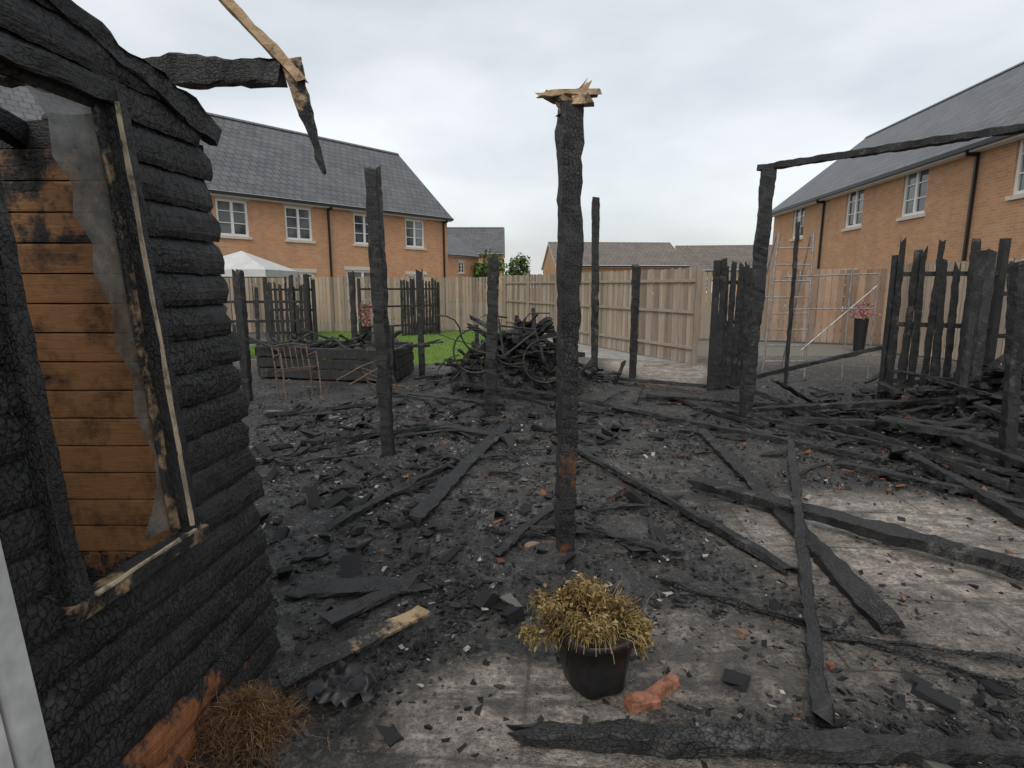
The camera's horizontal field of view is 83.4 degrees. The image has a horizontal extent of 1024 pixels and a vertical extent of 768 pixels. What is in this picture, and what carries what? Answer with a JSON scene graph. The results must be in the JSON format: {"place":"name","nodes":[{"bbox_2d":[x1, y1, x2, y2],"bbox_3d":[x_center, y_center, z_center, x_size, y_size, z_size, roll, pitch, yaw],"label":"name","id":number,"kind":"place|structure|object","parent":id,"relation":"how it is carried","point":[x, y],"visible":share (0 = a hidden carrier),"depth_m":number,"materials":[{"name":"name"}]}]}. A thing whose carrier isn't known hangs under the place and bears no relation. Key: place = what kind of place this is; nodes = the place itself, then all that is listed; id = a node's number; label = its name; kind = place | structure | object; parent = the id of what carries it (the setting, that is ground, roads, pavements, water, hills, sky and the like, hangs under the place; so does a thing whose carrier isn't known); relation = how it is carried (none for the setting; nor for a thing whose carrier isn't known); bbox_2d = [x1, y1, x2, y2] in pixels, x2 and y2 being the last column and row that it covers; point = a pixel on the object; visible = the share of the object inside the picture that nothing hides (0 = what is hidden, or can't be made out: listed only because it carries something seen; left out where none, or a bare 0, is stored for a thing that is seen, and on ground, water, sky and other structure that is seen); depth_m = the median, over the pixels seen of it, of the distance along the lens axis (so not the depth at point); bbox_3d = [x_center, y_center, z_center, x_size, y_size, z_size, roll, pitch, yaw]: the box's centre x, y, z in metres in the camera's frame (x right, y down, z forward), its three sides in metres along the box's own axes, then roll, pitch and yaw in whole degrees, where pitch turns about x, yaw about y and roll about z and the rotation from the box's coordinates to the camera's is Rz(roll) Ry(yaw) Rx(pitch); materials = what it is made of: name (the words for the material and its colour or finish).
{"place":"outdoors","nodes":[
{"label":"outdoors","id":0,"kind":"place"},
{"bbox_2d":[250,330,499,363],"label":"lawn","id":1,"kind":"structure","parent":0,"point":[428,356],"depth_m":15.50,"materials":[{"name":"green plant"}]},
{"bbox_2d":[262,276,317,340],"bbox_3d":[-5.947,-1.940,15.413,1.392,1.940,0.192,0,10,0],"label":"charred fence panel","id":2,"kind":"object","parent":1,"relation":"on","point":[268,289],"visible":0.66,"depth_m":15.36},
{"bbox_2d":[357,277,440,335],"bbox_3d":[-3.525,-2.425,18.286,2.838,1.937,0.177,-7,12,-35],"label":"charred fence panel","id":3,"kind":"object","parent":1,"relation":"on","point":[430,326],"visible":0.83,"depth_m":18.53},
{"bbox_2d":[448,256,477,302],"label":"walls","id":4,"kind":"structure","parent":0,"point":[453,266],"depth_m":56.93,"materials":[{"name":"orange brick"}]},
{"bbox_2d":[447,232,478,255],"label":"tiled roof","id":5,"kind":"structure","parent":4,"relation":"on","point":[456,246],"depth_m":58.27,"materials":[{"name":"grey tile"}]},
{"bbox_2d":[478,255,503,299],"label":"walls","id":6,"kind":"structure","parent":0,"point":[481,259],"depth_m":64.71,"materials":[{"name":"orange brick"}]},
{"bbox_2d":[447,227,504,257],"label":"tiled roof","id":7,"kind":"structure","parent":6,"relation":"on","point":[479,240],"depth_m":66.39,"materials":[{"name":"grey tile"}]},
{"bbox_2d":[72,0,1023,287],"label":"sky","id":8,"kind":"structure","parent":0,"point":[696,95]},
{"bbox_2d":[185,349,1023,767],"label":"burnt patio ground","id":9,"kind":"structure","parent":0,"point":[523,675],"depth_m":3.17,"materials":[{"name":"concrete"}]},
{"bbox_2d":[0,0,279,767],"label":"burnt garden shed","id":10,"kind":"structure","parent":9,"relation":"on","point":[139,620],"depth_m":1.90,"materials":[{"name":"black wood"}]},
{"bbox_2d":[0,541,54,767],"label":"white door","id":11,"kind":"structure","parent":10,"relation":"in","point":[24,743],"depth_m":1.35,"materials":[{"name":"plastic"}]},
{"bbox_2d":[23,82,168,542],"bbox_3d":[-1.210,-0.158,1.723,0.099,1.330,0.261,1,10,6],"label":"broken window glass","id":12,"kind":"structure","parent":10,"relation":"in","point":[75,147],"depth_m":1.71,"materials":[{"name":"glass"}]},
{"bbox_2d":[0,37,208,628],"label":"window frame","id":13,"kind":"structure","parent":10,"relation":"in","point":[78,599],"depth_m":1.64,"materials":[{"name":"wood"}]},
{"bbox_2d":[232,269,253,400],"bbox_3d":[-3.701,-0.625,7.907,0.130,1.889,0.128,1,10,5],"label":"charred fence post","id":14,"kind":"object","parent":9,"relation":"on","point":[239,302],"visible":0.88,"depth_m":7.84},
{"bbox_2d":[181,677,329,767],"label":"dried grass tuft","id":15,"kind":"object","parent":9,"relation":"on","point":[245,714],"visible":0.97,"depth_m":2.00,"materials":[{"name":"plant"}]},
{"bbox_2d":[271,343,322,399],"bbox_3d":[-3.080,-0.144,8.209,0.504,0.838,0.730,-7,12,-34],"label":"burnt metal garden chair","id":16,"kind":"object","parent":9,"relation":"on","point":[298,368],"visible":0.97,"depth_m":8.22,"materials":[{"name":"metal"}]},
{"bbox_2d":[255,431,380,465],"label":"fallen charred timber","id":17,"kind":"object","parent":9,"relation":"on","point":[341,442],"visible":0.52,"depth_m":5.51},
{"bbox_2d":[263,400,404,416],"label":"fallen charred timber","id":18,"kind":"object","parent":9,"relation":"on","point":[323,409],"visible":0.88,"depth_m":7.00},
{"bbox_2d":[255,339,413,381],"bbox_3d":[-3.128,-0.451,10.360,2.756,0.544,1.399,2,10,12],"label":"charred raised planter","id":19,"kind":"object","parent":9,"relation":"on","point":[342,362],"visible":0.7,"depth_m":9.73,"materials":[{"name":"wood"}]},
{"bbox_2d":[249,328,442,352],"bbox_3d":[-3.128,-0.791,10.243,3.922,0.377,1.714,0,10,0],"label":"charred debris pile","id":20,"kind":"object","parent":19,"relation":"on","point":[332,343],"visible":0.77,"depth_m":10.03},
{"bbox_2d":[307,659,380,707],"bbox_3d":[-0.658,1.183,2.276,0.266,0.091,0.247,0,10,0],"label":"melted plastic sheet","id":21,"kind":"object","parent":9,"relation":"on","point":[340,681],"visible":0.99,"depth_m":2.26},
{"bbox_2d":[274,603,429,691],"bbox_3d":[-0.660,1.122,2.485,0.080,0.058,0.715,9,13,44],"label":"half burnt plank","id":22,"kind":"object","parent":9,"relation":"on","point":[289,678],"visible":0.99,"depth_m":2.44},
{"bbox_2d":[283,574,425,600],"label":"fallen charred timber","id":23,"kind":"object","parent":9,"relation":"on","point":[408,584],"visible":0.94,"depth_m":2.97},
{"bbox_2d":[316,586,400,626],"bbox_3d":[-0.740,1.075,2.782,0.112,0.033,0.422,8,13,40],"label":"charred board offcut","id":24,"kind":"object","parent":9,"relation":"on","point":[339,614],"visible":1,"depth_m":2.76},
{"bbox_2d":[267,423,464,449],"bbox_3d":[-1.454,0.532,5.923,2.154,0.128,0.110,-6,12,-33],"label":"fallen charred timber","id":25,"kind":"object","parent":9,"relation":"on","point":[336,438],"visible":0.63,"depth_m":5.71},
{"bbox_2d":[364,165,395,455],"bbox_3d":[-1.174,-0.588,5.143,0.169,2.633,0.143,0,10,0],"label":"charred pergola post","id":26,"kind":"object","parent":9,"relation":"on","point":[376,250],"visible":0.99,"depth_m":5.07,"materials":[{"name":"wood"}]},
{"bbox_2d":[324,458,457,532],"bbox_3d":[-0.847,0.798,4.454,0.081,0.066,1.694,4,11,25],"label":"fallen charred timber","id":27,"kind":"object","parent":9,"relation":"on","point":[346,517],"visible":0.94,"depth_m":4.18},
{"bbox_2d":[415,269,424,375],"bbox_3d":[-1.609,-1.040,10.129,0.115,1.949,0.115,0,10,0],"label":"charred fence post","id":28,"kind":"object","parent":9,"relation":"on","point":[420,315],"visible":0.94,"depth_m":10.07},
{"bbox_2d":[392,390,508,406],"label":"fallen charred timber","id":29,"kind":"object","parent":9,"relation":"on","point":[481,402],"visible":0.74,"depth_m":7.67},
{"bbox_2d":[405,422,510,525],"bbox_3d":[-0.367,0.686,5.179,0.144,0.080,2.800,2,10,12],"label":"fallen charred timber","id":30,"kind":"object","parent":9,"relation":"on","point":[423,509],"visible":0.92,"depth_m":4.58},
{"bbox_2d":[413,420,533,444],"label":"fallen charred timber","id":31,"kind":"object","parent":9,"relation":"on","point":[470,431],"visible":0.77,"depth_m":6.12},
{"bbox_2d":[484,256,498,415],"bbox_3d":[-0.251,-0.535,6.930,0.201,1.966,0.172,0,10,0],"label":"charred fence post","id":32,"kind":"object","parent":9,"relation":"on","point":[490,376],"visible":0.94,"depth_m":6.87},
{"bbox_2d":[436,312,580,398],"bbox_3d":[-0.064,-0.463,8.347,2.049,1.120,1.375,-3,10,-16],"label":"twisted burnt tubing","id":33,"kind":"object","parent":9,"relation":"on","point":[463,341],"visible":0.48,"depth_m":8.36,"materials":[{"name":"metal"}]},
{"bbox_2d":[413,308,625,391],"bbox_3d":[0.125,-0.491,8.610,3.269,1.281,1.818,0,10,0],"label":"charred debris pile","id":34,"kind":"object","parent":9,"relation":"on","point":[543,325],"visible":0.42,"depth_m":8.50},
{"bbox_2d":[494,505,553,555],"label":"fallen charred timber","id":35,"kind":"object","parent":9,"relation":"on","point":[520,530],"visible":0.94,"depth_m":3.70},
{"bbox_2d":[536,78,601,552],"bbox_3d":[0.300,-0.281,3.300,0.359,2.743,0.176,0,10,0],"label":"charred pergola post","id":36,"kind":"object","parent":9,"relation":"on","point":[571,104],"visible":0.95,"depth_m":3.21,"materials":[{"name":"wood"}]},
{"bbox_2d":[528,525,613,537],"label":"fallen charred timber","id":37,"kind":"object","parent":9,"relation":"on","point":[551,528],"visible":0.71,"depth_m":3.71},
{"bbox_2d":[515,572,657,699],"bbox_3d":[0.336,0.997,2.337,0.552,0.444,0.502,9,13,42],"label":"potted dead plant","id":38,"kind":"object","parent":9,"relation":"on","point":[596,633],"visible":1,"depth_m":2.23,"materials":[{"name":"brown plant"}]},
{"bbox_2d":[591,197,599,378],"bbox_3d":[1.291,-1.395,8.962,0.159,2.918,0.127,0,10,0],"label":"charred pergola post","id":39,"kind":"object","parent":9,"relation":"on","point":[595,213],"visible":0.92,"depth_m":8.88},
{"bbox_2d":[526,387,669,415],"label":"fallen charred timber","id":40,"kind":"object","parent":9,"relation":"on","point":[619,407],"visible":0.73,"depth_m":7.31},
{"bbox_2d":[458,381,555,398],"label":"fallen charred timber","id":41,"kind":"object","parent":40,"relation":"on","point":[511,390],"visible":0.83,"depth_m":7.86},
{"bbox_2d":[228,349,1023,767],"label":"charred debris fragments","id":42,"kind":"object","parent":9,"relation":"on","point":[950,723],"visible":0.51,"depth_m":3.11,"materials":[{"name":"black wood"}]},
{"bbox_2d":[629,264,640,377],"bbox_3d":[2.119,-1.043,9.956,0.130,2.025,0.126,-1,10,-7],"label":"charred fence post","id":43,"kind":"object","parent":9,"relation":"on","point":[635,291],"visible":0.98,"depth_m":9.90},
{"bbox_2d":[584,527,686,555],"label":"fallen charred timber","id":44,"kind":"object","parent":9,"relation":"on","point":[659,546],"visible":0.99,"depth_m":3.53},
{"bbox_2d":[248,332,1023,767],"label":"charred rubble lumps","id":45,"kind":"object","parent":9,"relation":"on","point":[510,606],"visible":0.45,"depth_m":4.37,"materials":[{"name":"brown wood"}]},
{"bbox_2d":[453,313,555,383],"bbox_3d":[-0.050,-0.526,8.234,1.630,0.991,0.582,-2,10,-11],"label":"burnt bicycle","id":46,"kind":"object","parent":45,"relation":"on","point":[513,348],"visible":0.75,"depth_m":8.13,"materials":[{"name":"metal"}]},
{"bbox_2d":[249,381,1023,536],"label":"ash heap flakes","id":47,"kind":"object","parent":9,"relation":"on","point":[396,506],"visible":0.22,"depth_m":5.49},
{"bbox_2d":[623,689,661,713],"bbox_3d":[0.501,1.223,2.212,0.134,0.044,0.073,-2,10,-10],"label":"broken brick","id":48,"kind":"object","parent":9,"relation":"on","point":[640,701],"visible":1,"depth_m":2.19,"materials":[{"name":"brick"}]},
{"bbox_2d":[582,374,706,387],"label":"fallen charred timber","id":49,"kind":"object","parent":9,"relation":"on","point":[652,381],"visible":0.62,"depth_m":8.85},
{"bbox_2d":[288,400,1012,719],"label":"brick crumb fragments","id":50,"kind":"object","parent":9,"relation":"on","point":[742,634],"visible":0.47,"depth_m":4.45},
{"bbox_2d":[646,672,679,699],"bbox_3d":[0.602,1.210,2.288,0.164,0.043,0.053,-8,12,-39],"label":"broken brick","id":51,"kind":"object","parent":9,"relation":"on","point":[666,688],"visible":0.82,"depth_m":2.28,"materials":[{"name":"brick"}]},
{"bbox_2d":[577,448,797,575],"bbox_3d":[1.086,0.829,4.396,0.107,0.078,2.683,-4,10,-21],"label":"fallen charred timber","id":52,"kind":"object","parent":9,"relation":"on","point":[750,547],"visible":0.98,"depth_m":3.79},
{"bbox_2d":[612,381,764,427],"bbox_3d":[2.254,0.212,7.989,0.105,0.082,3.334,-4,10,-21],"label":"fallen charred timber","id":53,"kind":"object","parent":9,"relation":"on","point":[728,415],"visible":0.59,"depth_m":7.13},
{"bbox_2d":[646,392,781,406],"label":"fallen charred timber","id":54,"kind":"object","parent":9,"relation":"on","point":[670,396],"visible":0.79,"depth_m":7.72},
{"bbox_2d":[706,258,751,390],"bbox_3d":[3.408,-0.898,8.877,0.978,2.085,0.180,-7,12,-35],"label":"charred fence panel","id":55,"kind":"object","parent":9,"relation":"on","point":[725,360],"visible":0.94,"depth_m":8.75,"materials":[{"name":"wood"}]},
{"bbox_2d":[611,407,889,463],"bbox_3d":[2.353,0.498,6.316,0.087,0.061,3.161,-9,13,-42],"label":"fallen charred timber","id":56,"kind":"object","parent":9,"relation":"on","point":[846,452],"visible":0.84,"depth_m":5.97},
{"bbox_2d":[506,718,1023,766],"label":"fallen charred timber","id":57,"kind":"object","parent":9,"relation":"on","point":[705,740],"visible":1,"depth_m":1.97,"materials":[{"name":"wood"}]},
{"bbox_2d":[760,233,814,376],"bbox_3d":[4.825,-1.431,10.457,0.781,2.505,0.932,0,10,0],"label":"metal step ladder","id":58,"kind":"object","parent":9,"relation":"on","point":[771,296],"visible":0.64,"depth_m":10.07,"materials":[{"name":"metal"}]},
{"bbox_2d":[783,220,799,384],"bbox_3d":[4.099,-1.120,8.432,0.065,2.494,0.064,0,10,0],"label":"charred fence post","id":59,"kind":"object","parent":9,"relation":"on","point":[793,281],"visible":0.97,"depth_m":8.40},
{"bbox_2d":[696,428,904,634],"bbox_3d":[1.921,0.813,4.476,0.148,0.089,3.760,1,10,5],"label":"fallen charred timber","id":60,"kind":"object","parent":9,"relation":"on","point":[874,608],"visible":0.84,"depth_m":3.16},
{"bbox_2d":[786,439,835,725],"bbox_3d":[1.817,0.869,3.639,0.090,0.218,3.492,4,11,23],"label":"fallen charred timber","id":61,"kind":"object","parent":9,"relation":"on","point":[821,702],"visible":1,"depth_m":2.72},
{"bbox_2d":[756,345,881,378],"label":"fallen charred timber","id":62,"kind":"object","parent":9,"relation":"on","point":[807,364],"visible":0.82,"depth_m":9.24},
{"bbox_2d":[781,268,878,377],"bbox_3d":[5.406,-1.027,9.868,1.612,1.900,0.032,0,10,0],"label":"metal clothes frame","id":63,"kind":"object","parent":9,"relation":"on","point":[848,308],"visible":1,"depth_m":9.82,"materials":[{"name":"metal"}]},
{"bbox_2d":[659,579,1023,694],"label":"fallen charred timber","id":64,"kind":"object","parent":9,"relation":"on","point":[783,616],"visible":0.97,"depth_m":2.63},
{"bbox_2d":[789,416,897,426],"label":"fallen charred timber","id":65,"kind":"object","parent":9,"relation":"on","point":[853,421],"visible":0.42,"depth_m":6.33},
{"bbox_2d":[688,476,1023,581],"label":"fallen charred timber","id":66,"kind":"object","parent":9,"relation":"on","point":[897,535],"visible":0.94,"depth_m":3.53,"materials":[{"name":"wood"}]},
{"bbox_2d":[722,408,1023,476],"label":"fallen charred timber","id":67,"kind":"object","parent":9,"relation":"on","point":[887,445],"visible":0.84,"depth_m":5.70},
{"bbox_2d":[738,123,1023,422],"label":"charred pergola frame","id":68,"kind":"object","parent":9,"relation":"on","point":[766,189],"visible":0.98,"depth_m":6.39,"materials":[{"name":"wood"}]},
{"bbox_2d":[752,392,1023,411],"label":"fallen charred timber","id":69,"kind":"object","parent":9,"relation":"on","point":[849,405],"visible":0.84,"depth_m":6.67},
{"bbox_2d":[755,390,1023,494],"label":"fallen charred timber","id":70,"kind":"object","parent":9,"relation":"on","point":[983,475],"visible":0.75,"depth_m":5.17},
{"bbox_2d":[770,353,1023,445],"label":"charred debris pile","id":71,"kind":"object","parent":9,"relation":"on","point":[986,410],"visible":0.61,"depth_m":6.26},
{"bbox_2d":[820,633,1023,663],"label":"fallen charred timber","id":72,"kind":"object","parent":9,"relation":"on","point":[1000,656],"visible":1,"depth_m":2.51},
{"bbox_2d":[834,460,1023,505],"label":"fallen charred timber","id":73,"kind":"object","parent":9,"relation":"on","point":[910,478],"visible":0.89,"depth_m":4.63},
{"bbox_2d":[877,238,1011,398],"bbox_3d":[5.493,-0.739,7.375,1.199,2.275,0.180,5,11,28],"label":"charred fence panel","id":74,"kind":"object","parent":9,"relation":"on","point":[935,325],"visible":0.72,"depth_m":7.38,"materials":[{"name":"wood"}]},
{"bbox_2d":[896,420,1023,448],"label":"fallen charred timber","id":75,"kind":"object","parent":9,"relation":"on","point":[944,431],"visible":0.8,"depth_m":5.51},
{"bbox_2d":[900,447,1023,525],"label":"fallen charred timber","id":76,"kind":"object","parent":9,"relation":"on","point":[1010,512],"visible":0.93,"depth_m":4.37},
{"bbox_2d":[908,417,1023,468],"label":"fallen charred timber","id":77,"kind":"object","parent":9,"relation":"on","point":[985,449],"visible":0.66,"depth_m":5.15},
{"bbox_2d":[998,261,1023,467],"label":"charred fence post","id":78,"kind":"object","parent":9,"relation":"on","point":[1009,413],"visible":0.91,"depth_m":4.96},
{"bbox_2d":[540,338,680,362],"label":"garden path","id":79,"kind":"structure","parent":0,"point":[604,353],"depth_m":13.31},
{"bbox_2d":[503,265,701,365],"bbox_3d":[1.711,-2.136,16.116,0.128,2.020,10.362,-4,10,-22],"label":"wooden fence","id":80,"kind":"object","parent":79,"relation":"on","point":[518,301],"visible":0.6,"depth_m":13.66,"materials":[{"name":"wood"}]},
{"bbox_2d":[543,249,684,307],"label":"walls","id":81,"kind":"structure","parent":0,"point":[549,267],"depth_m":41.81,"materials":[{"name":"brick"}]},
{"bbox_2d":[541,242,688,269],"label":"tiled roof","id":82,"kind":"structure","parent":81,"relation":"on","point":[639,253],"depth_m":43.13,"materials":[{"name":"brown tile"}]},
{"bbox_2d":[249,288,1021,368],"bbox_3d":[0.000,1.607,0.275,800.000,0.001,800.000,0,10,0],"label":"ground","id":83,"kind":"structure","parent":0,"point":[819,348],"depth_m":15.91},
{"bbox_2d":[220,251,299,313],"bbox_3d":[-7.992,-2.643,17.183,2.441,2.620,2.448,0,10,0],"label":"garden gazebo","id":84,"kind":"object","parent":83,"relation":"on","point":[250,265],"visible":0.4,"depth_m":16.39,"materials":[{"name":"fabric"}]},
{"bbox_2d":[227,284,309,356],"bbox_3d":[-5.905,-1.355,12.741,2.714,1.696,0.162,-1,10,-6],"label":"charred fence panel","id":85,"kind":"object","parent":83,"relation":"on","point":[256,301],"visible":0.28,"depth_m":12.77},
{"bbox_2d":[211,195,448,325],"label":"walls","id":86,"kind":"structure","parent":83,"relation":"on","point":[267,226],"depth_m":25.12,"materials":[{"name":"orange brick"}]},
{"bbox_2d":[0,86,451,217],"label":"tiled roof","id":87,"kind":"structure","parent":86,"relation":"on","point":[248,157],"depth_m":25.34,"materials":[{"name":"grey tile"}]},
{"bbox_2d":[210,193,451,221],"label":"soffit","id":88,"kind":"structure","parent":87,"relation":"attached to","point":[249,198],"depth_m":23.87,"materials":[{"name":"white plastic"}]},
{"bbox_2d":[212,195,426,319],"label":"windows","id":89,"kind":"structure","parent":86,"relation":"attached to","point":[232,217],"depth_m":24.03,"materials":[{"name":"white plastic"}]},
{"bbox_2d":[208,189,453,316],"bbox_3d":[-9.109,-4.957,23.547,0.380,5.038,18.200,8,13,40],"label":"gutter and downpipes","id":90,"kind":"object","parent":86,"relation":"attached to","point":[331,206],"visible":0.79,"depth_m":24.89,"materials":[{"name":"black plastic"}]},
{"bbox_2d":[348,271,356,340],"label":"charred fence post","id":91,"kind":"object","parent":83,"relation":"on","point":[352,294],"visible":0.69,"depth_m":12.10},
{"bbox_2d":[224,275,507,331],"bbox_3d":[-5.859,-2.779,20.028,11.529,1.970,0.122,-1,10,-8],"label":"wooden fence","id":92,"kind":"object","parent":83,"relation":"on","point":[344,301],"visible":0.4,"depth_m":20.07,"materials":[{"name":"wood"}]},
{"bbox_2d":[470,249,504,294],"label":"garden tree","id":93,"kind":"object","parent":83,"relation":"on","point":[480,270],"visible":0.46,"depth_m":58.04,"materials":[{"name":"green plant"}]},
{"bbox_2d":[500,252,530,293],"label":"garden tree","id":94,"kind":"object","parent":83,"relation":"on","point":[520,262],"visible":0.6,"depth_m":44.81,"materials":[{"name":"green plant"}]},
{"bbox_2d":[639,270,768,341],"bbox_3d":[5.667,-2.348,17.210,3.750,2.070,0.125,3,10,16],"label":"wooden fence","id":95,"kind":"object","parent":83,"relation":"on","point":[705,282],"visible":0.19,"depth_m":17.09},
{"bbox_2d":[764,268,904,343],"bbox_3d":[9.028,-2.162,15.972,3.651,2.120,0.128,5,11,25],"label":"wooden fence","id":96,"kind":"object","parent":83,"relation":"on","point":[836,330],"visible":0.63,"depth_m":16.02,"materials":[{"name":"wood"}]},
{"bbox_2d":[845,302,879,350],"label":"potted pink flowers","id":97,"kind":"object","parent":83,"relation":"on","point":[860,331],"visible":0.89,"depth_m":14.09,"materials":[{"name":"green plant"}]},
{"bbox_2d":[771,140,1023,346],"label":"walls","id":98,"kind":"structure","parent":83,"relation":"on","point":[873,242],"depth_m":16.80,"materials":[{"name":"brick"}]},
{"bbox_2d":[772,133,1020,268],"bbox_3d":[11.702,-3.789,16.648,0.380,5.060,24.200,1,10,4],"label":"gutter and downpipes","id":99,"kind":"object","parent":98,"relation":"attached to","point":[966,149],"visible":0.72,"depth_m":15.13,"materials":[{"name":"black plastic"}]},
{"bbox_2d":[772,61,1023,211],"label":"tiled roof","id":100,"kind":"structure","parent":98,"relation":"on","point":[996,100],"depth_m":19.08,"materials":[{"name":"grey tile"}]},
{"bbox_2d":[772,133,1023,216],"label":"soffit","id":101,"kind":"structure","parent":98,"relation":"attached to","point":[961,155],"depth_m":16.74,"materials":[{"name":"white plastic"}]},
{"bbox_2d":[785,139,1023,311],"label":"windows","id":102,"kind":"structure","parent":98,"relation":"attached to","point":[915,192],"depth_m":17.41,"materials":[{"name":"white plastic"}]},
{"bbox_2d":[881,257,1023,365],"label":"wooden fence","id":103,"kind":"object","parent":83,"relation":"on","point":[928,280],"visible":0.21,"depth_m":12.52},
{"bbox_2d":[952,248,1011,414],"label":"leaning charred boards","id":104,"kind":"object","parent":83,"relation":"on","point":[981,293],"visible":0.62,"depth_m":6.43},
{"bbox_2d":[705,272,737,304],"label":"walls","id":105,"kind":"structure","parent":0,"point":[712,276],"depth_m":48.80,"materials":[{"name":"brick"}]},
{"bbox_2d":[675,245,771,269],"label":"tiled roof","id":106,"kind":"structure","parent":105,"relation":"on","point":[704,256],"depth_m":50.66,"materials":[{"name":"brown tile"}]},
{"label":"support post","id":107,"kind":"object","parent":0,"visible":0},
{"bbox_2d":[0,52,287,89],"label":"beam","id":108,"kind":"structure","parent":107,"relation":"on","point":[193,71],"depth_m":2.74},
{"bbox_2d":[219,0,326,174],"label":"hanging broken rafter","id":109,"kind":"object","parent":108,"relation":"attached to","point":[294,73],"visible":0.99,"depth_m":2.79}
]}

